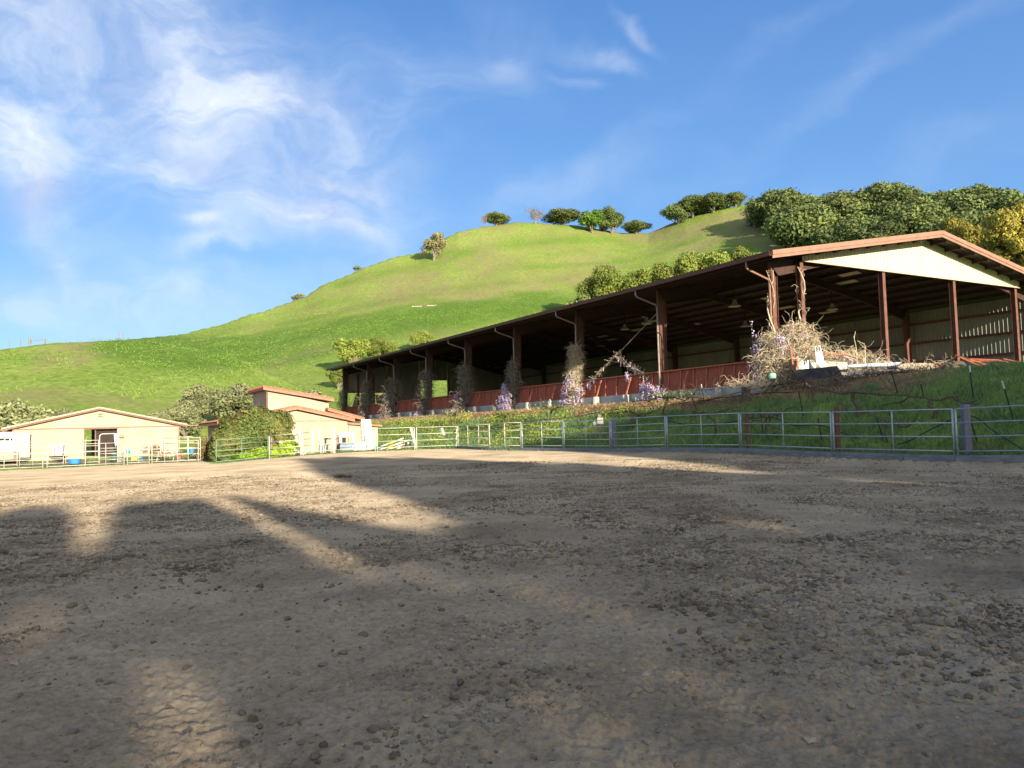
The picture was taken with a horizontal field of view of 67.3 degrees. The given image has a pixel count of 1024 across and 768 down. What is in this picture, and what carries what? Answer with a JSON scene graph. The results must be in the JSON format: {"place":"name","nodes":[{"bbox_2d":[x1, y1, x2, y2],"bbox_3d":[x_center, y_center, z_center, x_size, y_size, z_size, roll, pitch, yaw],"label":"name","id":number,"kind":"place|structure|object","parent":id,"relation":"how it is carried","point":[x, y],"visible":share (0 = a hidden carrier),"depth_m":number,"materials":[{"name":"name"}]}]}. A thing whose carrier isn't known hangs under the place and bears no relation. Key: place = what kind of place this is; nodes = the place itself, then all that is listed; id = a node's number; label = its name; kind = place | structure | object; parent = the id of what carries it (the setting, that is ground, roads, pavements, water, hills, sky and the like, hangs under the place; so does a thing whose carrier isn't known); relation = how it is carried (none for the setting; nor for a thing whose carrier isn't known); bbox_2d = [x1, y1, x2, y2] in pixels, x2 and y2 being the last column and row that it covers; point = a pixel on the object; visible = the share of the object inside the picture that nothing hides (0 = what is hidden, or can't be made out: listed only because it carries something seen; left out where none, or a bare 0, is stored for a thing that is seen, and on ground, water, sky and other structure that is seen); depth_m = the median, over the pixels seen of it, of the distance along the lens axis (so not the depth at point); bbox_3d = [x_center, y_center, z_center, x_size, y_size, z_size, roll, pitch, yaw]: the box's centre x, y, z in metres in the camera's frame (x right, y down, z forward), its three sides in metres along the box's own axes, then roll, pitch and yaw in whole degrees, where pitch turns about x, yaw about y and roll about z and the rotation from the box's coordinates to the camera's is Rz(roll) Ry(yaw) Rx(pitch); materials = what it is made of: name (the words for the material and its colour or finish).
{"place":"outdoors","nodes":[
{"label":"outdoors","id":0,"kind":"place"},
{"bbox_2d":[0,205,1015,453],"bbox_3d":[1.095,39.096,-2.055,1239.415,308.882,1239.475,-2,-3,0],"label":"hillside","id":1,"kind":"structure","parent":0,"point":[64,385],"depth_m":301.31,"materials":[{"name":"green plant"}]},
{"bbox_2d":[159,405,206,438],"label":"olive shrub","id":2,"kind":"object","parent":1,"relation":"on","point":[178,414],"visible":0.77,"depth_m":96.44,"materials":[{"name":"green plant"}]},
{"bbox_2d":[175,384,213,417],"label":"olive shrub","id":3,"kind":"object","parent":1,"relation":"on","point":[193,398],"visible":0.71,"depth_m":104.47,"materials":[{"name":"green plant"}]},
{"bbox_2d":[202,383,252,419],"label":"olive shrub","id":4,"kind":"object","parent":1,"relation":"on","point":[231,400],"visible":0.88,"depth_m":103.24,"materials":[{"name":"green plant"}]},
{"bbox_2d":[74,305,556,386],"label":"hill weeds","id":5,"kind":"object","parent":1,"relation":"on","point":[289,336],"visible":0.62,"depth_m":245.92,"materials":[{"name":"green plant"}]},
{"bbox_2d":[332,338,373,363],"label":"leafy tree","id":6,"kind":"object","parent":1,"relation":"on","point":[352,350],"visible":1,"depth_m":190.87,"materials":[{"name":"green plant"}]},
{"bbox_2d":[0,206,760,449],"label":"pasture tufts","id":7,"kind":"object","parent":1,"relation":"on","point":[162,382],"visible":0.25,"depth_m":254.34,"materials":[{"name":"green plant"}]},
{"bbox_2d":[366,336,396,356],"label":"leafy tree","id":8,"kind":"object","parent":1,"relation":"on","point":[377,349],"visible":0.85,"depth_m":200.91,"materials":[{"name":"green plant"}]},
{"bbox_2d":[409,330,435,344],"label":"leafy tree","id":9,"kind":"object","parent":1,"relation":"on","point":[422,337],"visible":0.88,"depth_m":218.28,"materials":[{"name":"green plant"}]},
{"bbox_2d":[419,232,447,260],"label":"oak tree","id":10,"kind":"object","parent":1,"relation":"on","point":[435,244],"visible":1,"depth_m":379.35,"materials":[{"name":"beige plant"}]},
{"bbox_2d":[487,211,511,225],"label":"oak tree","id":11,"kind":"object","parent":1,"relation":"on","point":[496,218],"visible":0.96,"depth_m":426.66,"materials":[{"name":"green plant"}]},
{"bbox_2d":[541,207,581,224],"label":"oak tree","id":12,"kind":"object","parent":1,"relation":"on","point":[561,216],"visible":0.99,"depth_m":432.91,"materials":[{"name":"green plant"}]},
{"bbox_2d":[577,208,605,232],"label":"bright tree","id":13,"kind":"object","parent":1,"relation":"on","point":[592,220],"visible":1,"depth_m":424.19,"materials":[{"name":"green plant"}]},
{"bbox_2d":[575,263,623,297],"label":"leafy tree","id":14,"kind":"object","parent":1,"relation":"on","point":[602,280],"visible":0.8,"depth_m":258.56,"materials":[{"name":"green plant"}]},
{"bbox_2d":[599,205,625,233],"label":"oak tree","id":15,"kind":"object","parent":1,"relation":"on","point":[612,220],"visible":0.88,"depth_m":428.37,"materials":[{"name":"green plant"}]},
{"bbox_2d":[612,267,654,290],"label":"leafy tree","id":16,"kind":"object","parent":1,"relation":"on","point":[631,282],"visible":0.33,"depth_m":256.66,"materials":[{"name":"green plant"}]},
{"bbox_2d":[620,220,652,233],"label":"oak tree","id":17,"kind":"object","parent":1,"relation":"on","point":[635,226],"visible":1,"depth_m":428.84,"materials":[{"name":"green plant"}]},
{"bbox_2d":[638,262,676,284],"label":"leafy tree","id":18,"kind":"object","parent":1,"relation":"on","point":[662,271],"visible":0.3,"depth_m":253.51,"materials":[{"name":"green plant"}]},
{"bbox_2d":[658,202,690,223],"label":"oak tree","id":19,"kind":"object","parent":1,"relation":"on","point":[676,211],"visible":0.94,"depth_m":414.02,"materials":[{"name":"green plant"}]},
{"bbox_2d":[669,250,707,275],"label":"leafy tree","id":20,"kind":"object","parent":1,"relation":"on","point":[686,262],"visible":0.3,"depth_m":250.27,"materials":[{"name":"green plant"}]},
{"bbox_2d":[678,194,709,217],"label":"oak tree","id":21,"kind":"object","parent":1,"relation":"on","point":[689,202],"visible":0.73,"depth_m":412.25,"materials":[{"name":"green plant"}]},
{"bbox_2d":[694,192,732,212],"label":"oak tree","id":22,"kind":"object","parent":1,"relation":"on","point":[713,201],"visible":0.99,"depth_m":406.41,"materials":[{"name":"green plant"}]},
{"bbox_2d":[693,250,733,269],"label":"leafy tree","id":23,"kind":"object","parent":1,"relation":"on","point":[711,258],"visible":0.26,"depth_m":249.09,"materials":[{"name":"green plant"}]},
{"bbox_2d":[727,191,748,206],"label":"oak tree","id":24,"kind":"object","parent":1,"relation":"on","point":[736,199],"visible":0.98,"depth_m":407.65,"materials":[{"name":"green plant"}]},
{"bbox_2d":[741,188,787,226],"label":"oak tree","id":25,"kind":"object","parent":1,"relation":"on","point":[752,202],"visible":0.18,"depth_m":361.93,"materials":[{"name":"green plant"}]},
{"bbox_2d":[753,187,801,223],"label":"oak tree","id":26,"kind":"object","parent":1,"relation":"on","point":[777,201],"visible":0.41,"depth_m":346.21,"materials":[{"name":"green plant"}]},
{"bbox_2d":[761,200,834,248],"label":"oak tree","id":27,"kind":"object","parent":1,"relation":"on","point":[783,226],"visible":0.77,"depth_m":296.64,"materials":[{"name":"green plant"}]},
{"bbox_2d":[787,212,844,245],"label":"oak tree","id":28,"kind":"object","parent":1,"relation":"on","point":[820,221],"visible":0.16,"depth_m":292.54,"materials":[{"name":"green plant"}]},
{"bbox_2d":[806,219,864,244],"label":"oak tree","id":29,"kind":"object","parent":1,"relation":"on","point":[835,234],"visible":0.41,"depth_m":278.97,"materials":[{"name":"green plant"}]},
{"bbox_2d":[806,194,880,220],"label":"oak tree","id":30,"kind":"object","parent":1,"relation":"on","point":[847,205],"visible":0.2,"depth_m":309.50,"materials":[{"name":"green plant"}]},
{"bbox_2d":[836,213,882,228],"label":"oak tree","id":31,"kind":"object","parent":1,"relation":"on","point":[859,218],"visible":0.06,"depth_m":284.74,"materials":[{"name":"green plant"}]},
{"bbox_2d":[842,218,910,241],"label":"oak tree","id":32,"kind":"object","parent":1,"relation":"on","point":[890,228],"visible":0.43,"depth_m":264.97,"materials":[{"name":"green plant"}]},
{"bbox_2d":[861,210,910,233],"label":"oak tree","id":33,"kind":"object","parent":1,"relation":"on","point":[890,216],"visible":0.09,"depth_m":274.08,"materials":[{"name":"green plant"}]},
{"bbox_2d":[863,199,911,218],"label":"oak tree","id":34,"kind":"object","parent":1,"relation":"on","point":[883,207],"visible":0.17,"depth_m":293.83,"materials":[{"name":"green plant"}]},
{"bbox_2d":[848,180,929,207],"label":"oak tree","id":35,"kind":"object","parent":1,"relation":"on","point":[877,189],"visible":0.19,"depth_m":314.36,"materials":[{"name":"green plant"}]},
{"bbox_2d":[865,183,917,208],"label":"oak tree","id":36,"kind":"object","parent":1,"relation":"on","point":[905,196],"visible":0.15,"depth_m":305.97,"materials":[{"name":"green plant"}]},
{"bbox_2d":[896,203,953,234],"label":"oak tree","id":37,"kind":"object","parent":1,"relation":"on","point":[935,213],"visible":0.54,"depth_m":266.33,"materials":[{"name":"green plant"}]},
{"bbox_2d":[906,190,956,205],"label":"oak tree","id":38,"kind":"object","parent":1,"relation":"on","point":[939,196],"visible":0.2,"depth_m":289.69,"materials":[{"name":"green plant"}]},
{"bbox_2d":[936,207,985,230],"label":"oak tree","id":39,"kind":"object","parent":1,"relation":"on","point":[970,216],"visible":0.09,"depth_m":241.04,"materials":[{"name":"green plant"}]},
{"bbox_2d":[941,215,983,246],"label":"tree","id":40,"kind":"object","parent":1,"relation":"on","point":[967,231],"visible":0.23,"depth_m":106.13,"materials":[{"name":"yellow plant"}]},
{"bbox_2d":[947,191,1000,213],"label":"oak tree","id":41,"kind":"object","parent":1,"relation":"on","point":[962,202],"visible":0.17,"depth_m":268.21,"materials":[{"name":"green plant"}]},
{"bbox_2d":[946,183,1020,199],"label":"oak tree","id":42,"kind":"object","parent":1,"relation":"on","point":[974,189],"visible":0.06,"depth_m":287.52,"materials":[{"name":"green plant"}]},
{"bbox_2d":[947,187,1021,216],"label":"oak tree","id":43,"kind":"object","parent":1,"relation":"on","point":[1003,193],"visible":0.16,"depth_m":264.90,"materials":[{"name":"green plant"}]},
{"bbox_2d":[974,191,1023,212],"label":"oak tree","id":44,"kind":"object","parent":1,"relation":"on","point":[1007,201],"visible":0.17,"depth_m":257.34,"materials":[{"name":"green plant"}]},
{"bbox_2d":[0,448,1023,767],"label":"arena ground","id":45,"kind":"structure","parent":0,"point":[976,738],"depth_m":6.24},
{"bbox_2d":[47,442,124,468],"bbox_3d":[-28.444,4.753,51.460,4.694,1.541,0.060,1,-4,-42],"label":"pipe fence","id":46,"kind":"object","parent":45,"relation":"on","point":[85,455],"visible":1,"depth_m":51.55,"materials":[{"name":"metal"}]},
{"bbox_2d":[0,455,1023,767],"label":"dirt clods","id":47,"kind":"object","parent":45,"relation":"on","point":[926,613],"visible":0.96,"depth_m":9.69,"materials":[{"name":"brown soil"}]},
{"bbox_2d":[0,359,1023,470],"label":"ground","id":48,"kind":"structure","parent":0,"point":[775,441],"depth_m":32.07,"materials":[{"name":"green plant"}]},
{"bbox_2d":[0,432,29,457],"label":"horse trailer","id":49,"kind":"object","parent":48,"relation":"on","point":[7,438],"visible":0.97,"depth_m":60.48,"materials":[{"name":"white metal"}]},
{"bbox_2d":[0,398,53,431],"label":"olive shrub","id":50,"kind":"object","parent":48,"relation":"on","point":[9,417],"visible":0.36,"depth_m":69.80,"materials":[{"name":"green plant"}]},
{"bbox_2d":[0,407,197,462],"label":"stable","id":51,"kind":"structure","parent":48,"relation":"on","point":[69,428],"depth_m":66.17,"materials":[{"name":"beige paint"}]},
{"bbox_2d":[28,429,83,460],"bbox_3d":[-38.043,5.306,64.209,4.000,2.947,0.070,0,-4,-30],"label":"sliding door","id":52,"kind":"structure","parent":51,"relation":"in","point":[73,436],"depth_m":64.22,"materials":[{"name":"beige paint"}]},
{"bbox_2d":[118,427,167,456],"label":"sliding door","id":53,"kind":"structure","parent":51,"relation":"in","point":[139,435],"depth_m":67.40,"materials":[{"name":"beige paint"}]},
{"bbox_2d":[189,433,210,459],"bbox_3d":[-22.542,4.639,56.797,2.411,2.145,2.278,-3,-4,28],"label":"dry bush","id":54,"kind":"object","parent":48,"relation":"on","point":[204,451],"visible":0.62,"depth_m":56.47,"materials":[{"name":"plant"}]},
{"bbox_2d":[208,405,301,461],"bbox_3d":[-17.923,3.441,53.753,6.798,4.059,3.762,-2,-3,0],"label":"ivy bush","id":55,"kind":"object","parent":48,"relation":"on","point":[259,422],"visible":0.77,"depth_m":53.31,"materials":[{"name":"green plant"}]},
{"bbox_2d":[198,385,381,452],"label":"tiled stable","id":56,"kind":"structure","parent":48,"relation":"on","point":[309,412],"depth_m":61.40,"materials":[{"name":"beige paint"}]},
{"bbox_2d":[361,419,373,449],"bbox_3d":[-10.433,3.669,55.538,0.819,2.261,1.539,-1,-3,-15],"label":"leaning board","id":57,"kind":"object","parent":48,"relation":"on","point":[366,426],"visible":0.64,"depth_m":55.60,"materials":[{"name":"white paint"}]},
{"bbox_2d":[371,405,625,444],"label":"bank herbs","id":58,"kind":"object","parent":48,"relation":"on","point":[446,419],"visible":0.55,"depth_m":56.01,"materials":[{"name":"green plant"}]},
{"bbox_2d":[0,445,1018,469],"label":"fence","id":59,"kind":"object","parent":48,"relation":"on","point":[316,453],"visible":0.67,"depth_m":50.45,"materials":[{"name":"silver metal"}]},
{"bbox_2d":[521,448,562,450],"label":"kerb beam","id":60,"kind":"structure","parent":48,"relation":"on","point":[542,449],"depth_m":42.66,"materials":[{"name":"grey concrete"}]},
{"bbox_2d":[521,421,563,447],"bbox_3d":[1.655,2.820,42.857,0.067,1.482,3.626,1,-4,-37],"label":"pipe fence","id":61,"kind":"object","parent":60,"relation":"on","point":[541,437],"visible":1,"depth_m":42.83,"materials":[{"name":"metal"}]},
{"bbox_2d":[563,448,609,451],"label":"kerb beam","id":62,"kind":"structure","parent":48,"relation":"on","point":[587,449],"depth_m":39.74,"materials":[{"name":"grey concrete"}]},
{"bbox_2d":[563,419,610,448],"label":"pipe gate","id":63,"kind":"structure","parent":62,"relation":"on","point":[586,439],"depth_m":39.93,"materials":[{"name":"metal"}]},
{"bbox_2d":[597,401,673,427],"bbox_3d":[6.675,1.704,42.214,1.338,1.844,6.410,0,-4,-30],"label":"grape vine","id":64,"kind":"object","parent":48,"relation":"on","point":[629,410],"visible":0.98,"depth_m":42.01,"materials":[{"name":"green plant"}]},
{"bbox_2d":[610,447,666,451],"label":"kerb beam","id":65,"kind":"structure","parent":48,"relation":"on","point":[639,450],"depth_m":36.99,"materials":[{"name":"grey wood"}]},
{"bbox_2d":[350,365,963,425],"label":"dry litter","id":66,"kind":"object","parent":48,"relation":"on","point":[632,402],"visible":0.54,"depth_m":43.48,"materials":[{"name":"brown plant"}]},
{"bbox_2d":[631,387,717,415],"bbox_3d":[8.437,1.167,41.658,0.975,1.774,7.826,0,-4,-30],"label":"grape vine","id":67,"kind":"object","parent":48,"relation":"on","point":[667,397],"visible":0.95,"depth_m":41.49,"materials":[{"name":"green plant"}]},
{"bbox_2d":[326,230,1023,418],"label":"riding shed","id":68,"kind":"structure","parent":48,"relation":"on","point":[917,297],"depth_m":61.28,"materials":[{"name":"orange metal"}]},
{"bbox_2d":[355,373,377,418],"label":"wisteria","id":69,"kind":"object","parent":68,"relation":"attached to","point":[365,393],"visible":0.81,"depth_m":95.97,"materials":[{"name":"brown plant"}]},
{"bbox_2d":[376,374,406,418],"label":"wisteria","id":70,"kind":"object","parent":68,"relation":"attached to","point":[389,396],"visible":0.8,"depth_m":88.11,"materials":[{"name":"brown plant"}]},
{"bbox_2d":[412,367,436,416],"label":"wisteria","id":71,"kind":"object","parent":68,"relation":"attached to","point":[424,375],"visible":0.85,"depth_m":80.21,"materials":[{"name":"brown plant"}]},
{"bbox_2d":[449,360,480,413],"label":"wisteria","id":72,"kind":"object","parent":68,"relation":"attached to","point":[462,371],"visible":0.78,"depth_m":72.33,"materials":[{"name":"brown plant"}]},
{"bbox_2d":[496,356,525,411],"bbox_3d":[-0.029,0.335,64.656,2.695,5.735,2.863,-1,-3,-15],"label":"wisteria","id":73,"kind":"object","parent":68,"relation":"attached to","point":[505,403],"visible":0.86,"depth_m":64.41,"materials":[{"name":"purple plant"}]},
{"bbox_2d":[555,339,587,406],"bbox_3d":[4.703,-0.456,56.682,3.041,6.255,3.458,-2,-3,0],"label":"wisteria","id":74,"kind":"object","parent":68,"relation":"attached to","point":[574,364],"visible":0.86,"depth_m":56.59,"materials":[{"name":"beige plant"}]},
{"bbox_2d":[580,314,655,393],"bbox_3d":[7.103,-1.775,53.050,1.018,5.013,8.872,0,-4,-30],"label":"wisteria","id":75,"kind":"object","parent":68,"relation":"attached to","point":[621,359],"visible":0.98,"depth_m":52.40,"materials":[{"name":"brown plant"}]},
{"bbox_2d":[634,380,666,401],"bbox_3d":[9.090,0.710,48.644,1.450,2.008,2.774,0,-4,-30],"label":"wisteria","id":76,"kind":"object","parent":68,"relation":"attached to","point":[647,392],"visible":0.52,"depth_m":48.58,"materials":[{"name":"purple plant"}]},
{"bbox_2d":[742,319,794,393],"bbox_3d":[14.098,-0.843,40.965,3.149,5.292,3.623,0,-3,-24],"label":"wisteria","id":77,"kind":"object","parent":68,"relation":"attached to","point":[765,351],"visible":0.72,"depth_m":40.73,"materials":[{"name":"beige plant"}]},
{"bbox_2d":[754,311,845,388],"bbox_3d":[15.194,-1.625,41.106,4.422,4.810,4.320,-2,-3,0],"label":"wisteria","id":78,"kind":"object","parent":68,"relation":"attached to","point":[792,330],"visible":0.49,"depth_m":40.54,"materials":[{"name":"beige plant"}]},
{"bbox_2d":[666,447,739,452],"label":"kerb beam","id":79,"kind":"structure","parent":48,"relation":"on","point":[733,450],"depth_m":33.80,"materials":[{"name":"grey wood"}]},
{"bbox_2d":[666,413,740,447],"bbox_3d":[8.371,2.075,34.024,0.067,1.491,4.282,0,-4,-33],"label":"pipe fence","id":80,"kind":"object","parent":79,"relation":"on","point":[701,434],"visible":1,"depth_m":33.98,"materials":[{"name":"metal"}]},
{"bbox_2d":[716,370,772,402],"bbox_3d":[11.791,0.218,38.962,2.836,1.844,2.611,-3,-3,17],"label":"vine","id":81,"kind":"object","parent":48,"relation":"on","point":[745,387],"visible":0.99,"depth_m":38.83,"materials":[{"name":"brown plant"}]},
{"bbox_2d":[740,448,831,456],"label":"kerb beam","id":82,"kind":"structure","parent":48,"relation":"on","point":[789,452],"depth_m":29.93,"materials":[{"name":"grey wood"}]},
{"bbox_2d":[739,412,832,451],"bbox_3d":[10.656,1.845,30.228,0.065,1.578,4.530,0,-4,-29],"label":"pipe fence","id":83,"kind":"object","parent":82,"relation":"on","point":[783,435],"visible":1,"depth_m":30.05,"materials":[{"name":"metal"}]},
{"bbox_2d":[772,334,853,371],"bbox_3d":[15.573,-1.498,39.637,4.156,2.167,3.583,-3,-3,17],"label":"brush pile","id":84,"kind":"object","parent":48,"relation":"on","point":[811,356],"visible":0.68,"depth_m":39.43,"materials":[{"name":"beige plant"}]},
{"bbox_2d":[793,366,841,379],"bbox_3d":[14.826,-0.466,37.229,2.253,0.801,0.768,-2,-3,10],"label":"plastic sheet","id":85,"kind":"object","parent":48,"relation":"on","point":[810,373],"visible":0.65,"depth_m":37.28,"materials":[{"name":"black plastic"}]},
{"bbox_2d":[795,358,848,374],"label":"concrete slab","id":86,"kind":"structure","parent":48,"relation":"on","point":[831,363],"depth_m":39.10,"materials":[{"name":"concrete"}]},
{"bbox_2d":[668,415,1023,449],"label":"irrigation hose","id":87,"kind":"object","parent":48,"relation":"on","point":[856,438],"visible":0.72,"depth_m":26.74,"materials":[{"name":"grey rubber"}]},
{"bbox_2d":[793,376,926,417],"bbox_3d":[13.615,0.520,30.378,1.047,1.972,5.808,1,-4,-34],"label":"grape vine","id":88,"kind":"object","parent":48,"relation":"on","point":[854,400],"visible":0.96,"depth_m":30.46,"materials":[{"name":"brown plant"}]},
{"bbox_2d":[827,341,897,376],"bbox_3d":[18.927,-0.866,42.421,4.608,3.126,5.007,-2,-3,0],"label":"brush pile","id":89,"kind":"object","parent":48,"relation":"on","point":[851,359],"visible":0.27,"depth_m":41.77,"materials":[{"name":"beige plant"}]},
{"bbox_2d":[801,351,955,393],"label":"brush litter","id":90,"kind":"object","parent":48,"relation":"on","point":[867,373],"visible":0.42,"depth_m":35.37,"materials":[{"name":"brown plant"}]},
{"bbox_2d":[836,400,922,442],"bbox_3d":[13.095,1.421,27.752,0.865,1.943,3.453,1,-4,-35],"label":"grape vine","id":91,"kind":"object","parent":48,"relation":"on","point":[885,428],"visible":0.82,"depth_m":27.44,"materials":[{"name":"brown plant"}]},
{"bbox_2d":[832,452,954,460],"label":"kerb beam","id":92,"kind":"structure","parent":48,"relation":"on","point":[925,457],"depth_m":25.98,"materials":[{"name":"grey wood"}]},
{"bbox_2d":[832,408,955,454],"bbox_3d":[12.881,1.632,26.280,0.066,1.520,4.473,0,-4,-30],"label":"pipe fence","id":93,"kind":"object","parent":92,"relation":"on","point":[952,436],"visible":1,"depth_m":26.11,"materials":[{"name":"metal"}]},
{"bbox_2d":[887,361,965,372],"bbox_3d":[20.110,-0.649,37.189,2.894,0.835,2.546,-2,-3,0],"label":"flatbed cart","id":94,"kind":"object","parent":48,"relation":"on","point":[957,363],"visible":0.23,"depth_m":37.27,"materials":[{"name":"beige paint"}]},
{"bbox_2d":[874,382,981,418],"bbox_3d":[15.078,0.705,28.149,0.689,1.575,4.495,-1,-3,-15],"label":"grape vine","id":95,"kind":"object","parent":48,"relation":"on","point":[931,407],"visible":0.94,"depth_m":27.57,"materials":[{"name":"brown plant"}]},
{"bbox_2d":[960,404,971,454],"bbox_3d":[14.495,1.580,24.528,0.210,1.860,0.200,-2,-3,0],"label":"fence post","id":96,"kind":"object","parent":48,"relation":"on","point":[966,429],"visible":0.64,"depth_m":24.46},
{"bbox_2d":[955,455,1023,461],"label":"kerb beam","id":97,"kind":"structure","parent":48,"relation":"on","point":[998,458],"depth_m":23.35,"materials":[{"name":"grey wood"}]},
{"bbox_2d":[954,405,1023,454],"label":"pipe fence","id":98,"kind":"object","parent":97,"relation":"on","point":[956,432],"visible":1,"depth_m":23.66,"materials":[{"name":"metal"}]},
{"bbox_2d":[978,200,1023,266],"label":"tree","id":99,"kind":"object","parent":48,"relation":"on","point":[1003,233],"visible":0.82,"depth_m":72.20,"materials":[{"name":"yellow plant"}]},
{"bbox_2d":[0,0,1023,349],"label":"sky","id":100,"kind":"structure","parent":0,"point":[168,167],"materials":[{"name":"blue"}]},
{"bbox_2d":[610,416,666,448],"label":"pipe gate","id":101,"kind":"structure","parent":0,"point":[637,431],"depth_m":37.12,"materials":[{"name":"metal"}]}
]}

